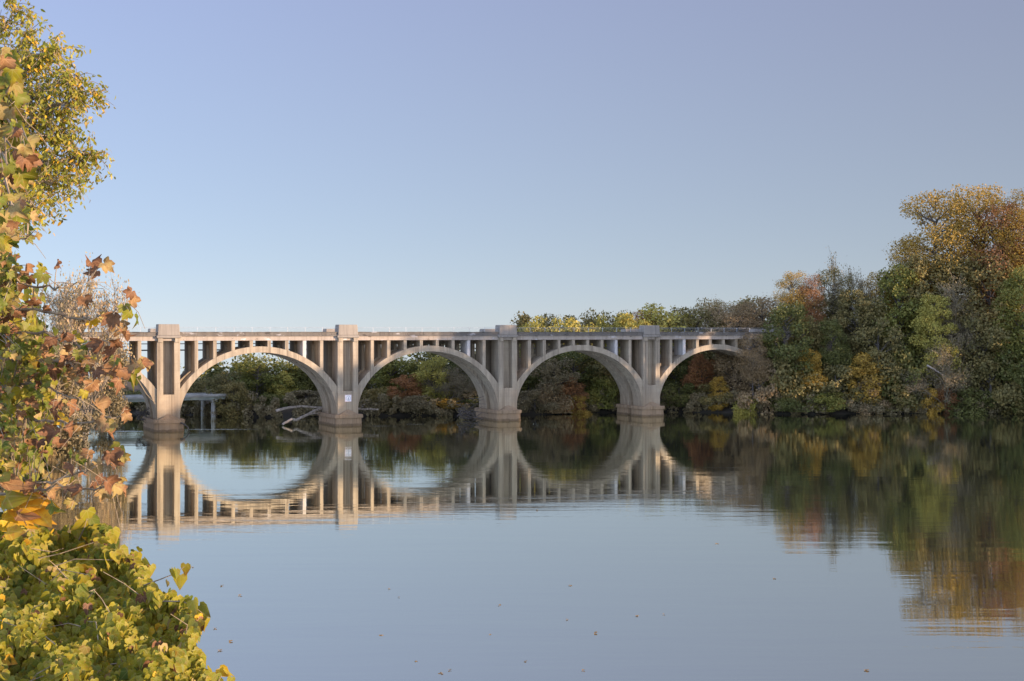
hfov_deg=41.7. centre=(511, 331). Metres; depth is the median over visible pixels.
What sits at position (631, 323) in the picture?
deciduous tree
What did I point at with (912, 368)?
shrub
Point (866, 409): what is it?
shrub
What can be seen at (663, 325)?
deciduous tree
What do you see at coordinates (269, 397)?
shrub
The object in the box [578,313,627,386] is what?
deciduous tree
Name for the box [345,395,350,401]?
warning sign
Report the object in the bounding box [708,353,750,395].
deciduous tree
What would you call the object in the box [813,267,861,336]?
tall tree
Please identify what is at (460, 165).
sky
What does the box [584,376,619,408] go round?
shrub
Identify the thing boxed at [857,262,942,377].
deciduous tree
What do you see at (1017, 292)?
deciduous tree
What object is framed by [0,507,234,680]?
vine mound
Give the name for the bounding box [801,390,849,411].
shrub
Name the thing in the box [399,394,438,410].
shrub
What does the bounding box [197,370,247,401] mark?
deciduous tree
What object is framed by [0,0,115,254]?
box elder tree
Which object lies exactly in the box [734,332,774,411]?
deciduous tree
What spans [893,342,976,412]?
shrub
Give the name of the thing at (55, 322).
bare tree
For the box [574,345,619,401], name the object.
deciduous tree
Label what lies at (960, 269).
deciduous tree
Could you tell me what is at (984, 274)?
deciduous tree
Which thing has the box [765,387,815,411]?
shrub
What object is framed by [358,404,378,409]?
driftwood log
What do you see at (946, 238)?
tall tree
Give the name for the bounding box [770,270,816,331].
tall tree
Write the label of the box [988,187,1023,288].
tall tree
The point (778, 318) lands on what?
deciduous tree
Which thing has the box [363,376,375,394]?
deciduous tree
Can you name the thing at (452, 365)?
deciduous tree
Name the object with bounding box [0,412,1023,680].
water
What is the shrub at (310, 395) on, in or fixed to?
on the ground
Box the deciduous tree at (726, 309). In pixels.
[690,297,746,378]
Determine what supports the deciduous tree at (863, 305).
on the ground
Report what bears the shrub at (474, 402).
on the ground
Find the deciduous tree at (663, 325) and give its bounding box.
[637,302,708,385]
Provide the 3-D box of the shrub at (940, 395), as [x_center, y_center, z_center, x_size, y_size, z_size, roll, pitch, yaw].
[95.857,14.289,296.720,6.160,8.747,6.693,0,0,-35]
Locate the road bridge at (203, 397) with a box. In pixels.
[79,392,229,417]
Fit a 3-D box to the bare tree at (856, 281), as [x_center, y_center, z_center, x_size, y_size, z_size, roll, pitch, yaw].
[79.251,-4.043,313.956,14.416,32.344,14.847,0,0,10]
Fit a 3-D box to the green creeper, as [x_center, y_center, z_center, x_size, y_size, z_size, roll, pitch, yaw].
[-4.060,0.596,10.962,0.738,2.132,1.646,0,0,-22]
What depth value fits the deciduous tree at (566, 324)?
317.39 m
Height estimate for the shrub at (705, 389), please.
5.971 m
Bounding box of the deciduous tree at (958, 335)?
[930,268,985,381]
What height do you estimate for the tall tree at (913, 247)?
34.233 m
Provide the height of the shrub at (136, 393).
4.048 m
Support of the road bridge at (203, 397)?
on the ground
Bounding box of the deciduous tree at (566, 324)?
[558,317,605,386]
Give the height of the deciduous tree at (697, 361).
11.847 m
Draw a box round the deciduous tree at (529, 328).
[517,320,546,388]
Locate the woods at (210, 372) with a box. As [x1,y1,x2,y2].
[180,283,1000,395]
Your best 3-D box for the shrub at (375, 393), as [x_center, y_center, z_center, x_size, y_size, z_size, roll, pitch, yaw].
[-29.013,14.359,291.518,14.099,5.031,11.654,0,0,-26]
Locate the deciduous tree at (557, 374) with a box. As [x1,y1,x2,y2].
[530,357,580,402]
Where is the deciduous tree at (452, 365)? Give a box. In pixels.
[437,351,476,399]
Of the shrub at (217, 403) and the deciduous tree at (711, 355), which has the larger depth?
the deciduous tree at (711, 355)
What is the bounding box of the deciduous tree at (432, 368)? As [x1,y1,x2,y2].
[409,354,456,403]
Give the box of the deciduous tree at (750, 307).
[721,295,794,331]
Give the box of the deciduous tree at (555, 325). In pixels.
[531,315,575,388]
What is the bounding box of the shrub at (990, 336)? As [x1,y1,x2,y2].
[950,311,1023,398]
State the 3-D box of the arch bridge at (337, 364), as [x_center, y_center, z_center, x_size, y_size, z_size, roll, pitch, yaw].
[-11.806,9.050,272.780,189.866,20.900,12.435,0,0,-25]
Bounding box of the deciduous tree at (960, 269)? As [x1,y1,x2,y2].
[919,253,1002,343]
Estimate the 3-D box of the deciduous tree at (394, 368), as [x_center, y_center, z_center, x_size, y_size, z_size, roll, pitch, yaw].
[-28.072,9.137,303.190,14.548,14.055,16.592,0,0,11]
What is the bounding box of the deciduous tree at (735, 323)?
[707,305,764,383]
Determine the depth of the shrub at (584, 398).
293.08 m
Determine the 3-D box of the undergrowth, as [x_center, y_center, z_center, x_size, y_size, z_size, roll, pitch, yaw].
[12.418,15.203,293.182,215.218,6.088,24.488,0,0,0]
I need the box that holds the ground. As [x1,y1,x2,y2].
[62,348,1023,416]
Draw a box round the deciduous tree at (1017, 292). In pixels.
[988,265,1023,383]
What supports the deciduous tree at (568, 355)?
on the ground
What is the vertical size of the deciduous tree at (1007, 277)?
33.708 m
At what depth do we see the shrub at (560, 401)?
292.17 m
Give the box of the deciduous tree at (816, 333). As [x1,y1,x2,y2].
[787,315,829,384]
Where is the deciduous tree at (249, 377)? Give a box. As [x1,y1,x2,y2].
[227,355,295,399]
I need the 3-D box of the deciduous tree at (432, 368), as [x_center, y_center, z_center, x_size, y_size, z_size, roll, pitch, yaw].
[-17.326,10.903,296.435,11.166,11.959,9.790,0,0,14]
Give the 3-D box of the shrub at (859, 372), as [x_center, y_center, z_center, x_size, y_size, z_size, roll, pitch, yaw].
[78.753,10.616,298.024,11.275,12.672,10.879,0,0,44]
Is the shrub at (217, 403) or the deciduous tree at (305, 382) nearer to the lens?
the shrub at (217, 403)
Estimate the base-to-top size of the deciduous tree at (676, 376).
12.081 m
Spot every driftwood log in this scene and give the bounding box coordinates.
[276,405,319,411]
[282,407,322,424]
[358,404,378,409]
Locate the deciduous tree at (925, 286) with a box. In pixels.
[889,251,958,366]
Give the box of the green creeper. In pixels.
[0,283,62,516]
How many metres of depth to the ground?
295.88 m
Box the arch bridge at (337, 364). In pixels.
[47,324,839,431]
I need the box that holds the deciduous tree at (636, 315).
[629,309,656,324]
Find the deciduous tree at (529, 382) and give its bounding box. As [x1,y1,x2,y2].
[519,344,552,397]
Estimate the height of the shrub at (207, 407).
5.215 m
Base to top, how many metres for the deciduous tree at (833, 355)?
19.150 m
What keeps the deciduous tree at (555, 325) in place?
on the ground
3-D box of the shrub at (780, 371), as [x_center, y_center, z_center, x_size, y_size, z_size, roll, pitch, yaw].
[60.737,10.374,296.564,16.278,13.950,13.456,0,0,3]
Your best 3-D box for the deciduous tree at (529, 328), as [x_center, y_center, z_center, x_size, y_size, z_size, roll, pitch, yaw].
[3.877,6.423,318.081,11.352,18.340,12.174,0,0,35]
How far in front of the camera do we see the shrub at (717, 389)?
299.18 m
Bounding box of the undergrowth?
[96,389,1017,417]
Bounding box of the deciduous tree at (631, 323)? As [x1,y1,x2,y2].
[613,311,653,351]
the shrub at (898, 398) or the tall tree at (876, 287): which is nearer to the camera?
the shrub at (898, 398)
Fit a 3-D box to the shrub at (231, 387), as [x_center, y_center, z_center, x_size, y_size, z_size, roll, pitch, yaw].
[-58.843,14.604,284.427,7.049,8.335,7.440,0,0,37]
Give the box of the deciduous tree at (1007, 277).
[993,243,1023,359]
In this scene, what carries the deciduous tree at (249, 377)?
on the ground
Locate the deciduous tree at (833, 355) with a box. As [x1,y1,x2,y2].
[812,318,856,390]
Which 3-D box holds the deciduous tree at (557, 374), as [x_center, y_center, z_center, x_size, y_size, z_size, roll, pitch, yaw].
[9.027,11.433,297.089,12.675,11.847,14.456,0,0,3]
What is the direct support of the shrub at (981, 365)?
on the ground
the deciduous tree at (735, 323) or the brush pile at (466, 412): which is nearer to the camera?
the brush pile at (466, 412)
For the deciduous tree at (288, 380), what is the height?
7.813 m
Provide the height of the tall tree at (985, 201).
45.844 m
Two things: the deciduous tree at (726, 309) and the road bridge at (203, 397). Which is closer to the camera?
the road bridge at (203, 397)
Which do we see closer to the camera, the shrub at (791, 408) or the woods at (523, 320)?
the shrub at (791, 408)
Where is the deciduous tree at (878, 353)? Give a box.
[850,316,908,393]
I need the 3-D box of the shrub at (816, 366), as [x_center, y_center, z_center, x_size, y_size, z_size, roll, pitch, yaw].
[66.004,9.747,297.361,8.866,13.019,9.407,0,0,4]
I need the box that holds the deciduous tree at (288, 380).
[267,370,300,402]
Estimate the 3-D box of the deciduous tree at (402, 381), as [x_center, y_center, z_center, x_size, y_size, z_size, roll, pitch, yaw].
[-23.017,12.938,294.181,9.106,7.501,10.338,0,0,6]
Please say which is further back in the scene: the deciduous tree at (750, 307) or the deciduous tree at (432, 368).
the deciduous tree at (750, 307)
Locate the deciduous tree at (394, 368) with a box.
[368,355,416,396]
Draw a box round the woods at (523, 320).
[510,295,783,384]
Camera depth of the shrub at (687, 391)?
300.64 m
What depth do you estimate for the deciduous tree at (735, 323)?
314.07 m
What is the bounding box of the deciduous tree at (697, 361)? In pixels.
[680,353,719,390]
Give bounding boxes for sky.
[0,0,1023,377]
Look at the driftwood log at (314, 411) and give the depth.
262.26 m
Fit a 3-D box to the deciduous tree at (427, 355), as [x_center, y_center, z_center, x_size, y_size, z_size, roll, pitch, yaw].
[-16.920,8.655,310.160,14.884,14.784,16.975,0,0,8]
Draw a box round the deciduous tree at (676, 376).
[662,355,696,392]
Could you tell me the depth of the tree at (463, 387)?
291.71 m
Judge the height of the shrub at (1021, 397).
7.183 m
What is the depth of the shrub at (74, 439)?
213.03 m
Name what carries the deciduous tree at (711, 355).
on the ground
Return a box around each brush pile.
[135,407,149,421]
[457,396,487,419]
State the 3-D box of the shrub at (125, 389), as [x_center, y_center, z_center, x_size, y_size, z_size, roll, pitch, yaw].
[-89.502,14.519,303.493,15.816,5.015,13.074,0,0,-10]
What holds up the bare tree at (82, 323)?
on the ground
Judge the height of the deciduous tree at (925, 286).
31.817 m
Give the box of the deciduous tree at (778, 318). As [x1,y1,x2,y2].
[754,300,816,391]
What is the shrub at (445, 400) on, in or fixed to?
on the ground
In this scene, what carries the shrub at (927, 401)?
on the ground
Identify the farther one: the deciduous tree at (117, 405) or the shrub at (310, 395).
the shrub at (310, 395)
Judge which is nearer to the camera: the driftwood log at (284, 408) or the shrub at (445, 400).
the driftwood log at (284, 408)
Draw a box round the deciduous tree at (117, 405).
[86,338,132,436]
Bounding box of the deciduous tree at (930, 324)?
[909,292,964,403]
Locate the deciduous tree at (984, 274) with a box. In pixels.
[947,251,1023,383]
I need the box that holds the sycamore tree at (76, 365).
[0,47,155,526]
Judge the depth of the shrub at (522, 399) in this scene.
291.01 m
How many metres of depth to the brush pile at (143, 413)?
248.64 m
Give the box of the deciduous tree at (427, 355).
[408,344,459,391]
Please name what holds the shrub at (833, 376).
on the ground
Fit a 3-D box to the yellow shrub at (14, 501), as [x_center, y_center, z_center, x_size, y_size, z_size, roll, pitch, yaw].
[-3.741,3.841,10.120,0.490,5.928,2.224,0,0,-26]
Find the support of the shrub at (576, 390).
on the ground
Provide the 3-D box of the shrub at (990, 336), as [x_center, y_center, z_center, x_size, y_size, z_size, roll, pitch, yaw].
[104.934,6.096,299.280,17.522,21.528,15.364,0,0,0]
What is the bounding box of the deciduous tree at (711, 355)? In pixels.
[664,306,727,381]
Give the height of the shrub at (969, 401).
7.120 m
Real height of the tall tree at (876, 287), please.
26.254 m
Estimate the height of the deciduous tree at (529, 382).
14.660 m
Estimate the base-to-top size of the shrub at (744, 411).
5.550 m
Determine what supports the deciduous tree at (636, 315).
on the ground
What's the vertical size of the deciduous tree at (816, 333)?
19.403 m
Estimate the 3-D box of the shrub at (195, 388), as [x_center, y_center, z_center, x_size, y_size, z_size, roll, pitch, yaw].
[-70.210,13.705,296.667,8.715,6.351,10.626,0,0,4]
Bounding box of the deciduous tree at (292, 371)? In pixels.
[264,361,313,393]
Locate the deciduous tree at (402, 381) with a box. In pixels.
[386,373,423,400]
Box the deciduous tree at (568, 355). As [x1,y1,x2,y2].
[545,351,608,393]
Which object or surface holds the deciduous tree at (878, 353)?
on the ground
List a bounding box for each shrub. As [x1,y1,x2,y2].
[0,459,59,540]
[41,379,63,450]
[46,350,99,446]
[101,386,132,394]
[124,390,145,405]
[182,380,208,406]
[201,399,226,416]
[211,390,259,414]
[215,381,250,417]
[252,393,295,406]
[291,389,319,405]
[359,386,402,407]
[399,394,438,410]
[436,398,467,408]
[458,389,478,406]
[517,389,559,412]
[533,381,576,413]
[559,376,588,413]
[569,395,591,414]
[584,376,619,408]
[660,381,701,406]
[696,382,733,406]
[708,376,730,410]
[731,396,758,413]
[734,363,778,413]
[753,349,824,404]
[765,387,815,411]
[791,349,827,395]
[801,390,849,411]
[804,362,865,406]
[840,352,889,405]
[855,378,891,413]
[864,382,930,410]
[874,346,935,404]
[910,386,944,413]
[935,380,959,413]
[935,385,999,414]
[950,311,1023,398]
[950,355,1023,410]
[982,386,1023,413]
[993,338,1023,413]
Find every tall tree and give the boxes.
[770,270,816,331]
[795,274,827,329]
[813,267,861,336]
[859,270,898,334]
[882,189,990,306]
[886,235,942,360]
[930,182,1022,342]
[960,200,1023,382]
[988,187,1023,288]
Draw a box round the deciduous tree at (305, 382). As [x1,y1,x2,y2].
[292,369,319,398]
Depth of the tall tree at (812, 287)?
309.95 m
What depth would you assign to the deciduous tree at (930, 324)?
297.51 m
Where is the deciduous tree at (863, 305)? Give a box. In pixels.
[825,287,889,365]
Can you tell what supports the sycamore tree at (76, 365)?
on the ground
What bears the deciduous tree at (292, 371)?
on the ground
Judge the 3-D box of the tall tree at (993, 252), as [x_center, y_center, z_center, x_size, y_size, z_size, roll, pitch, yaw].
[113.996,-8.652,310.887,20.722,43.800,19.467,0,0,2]
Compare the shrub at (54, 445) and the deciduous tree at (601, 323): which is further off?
the deciduous tree at (601, 323)
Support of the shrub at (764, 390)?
on the ground
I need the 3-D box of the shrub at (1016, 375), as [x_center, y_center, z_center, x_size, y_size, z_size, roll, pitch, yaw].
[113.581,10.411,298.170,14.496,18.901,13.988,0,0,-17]
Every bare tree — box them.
[22,283,111,413]
[38,252,136,439]
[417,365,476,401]
[823,246,885,360]
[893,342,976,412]
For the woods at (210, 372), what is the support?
on the ground

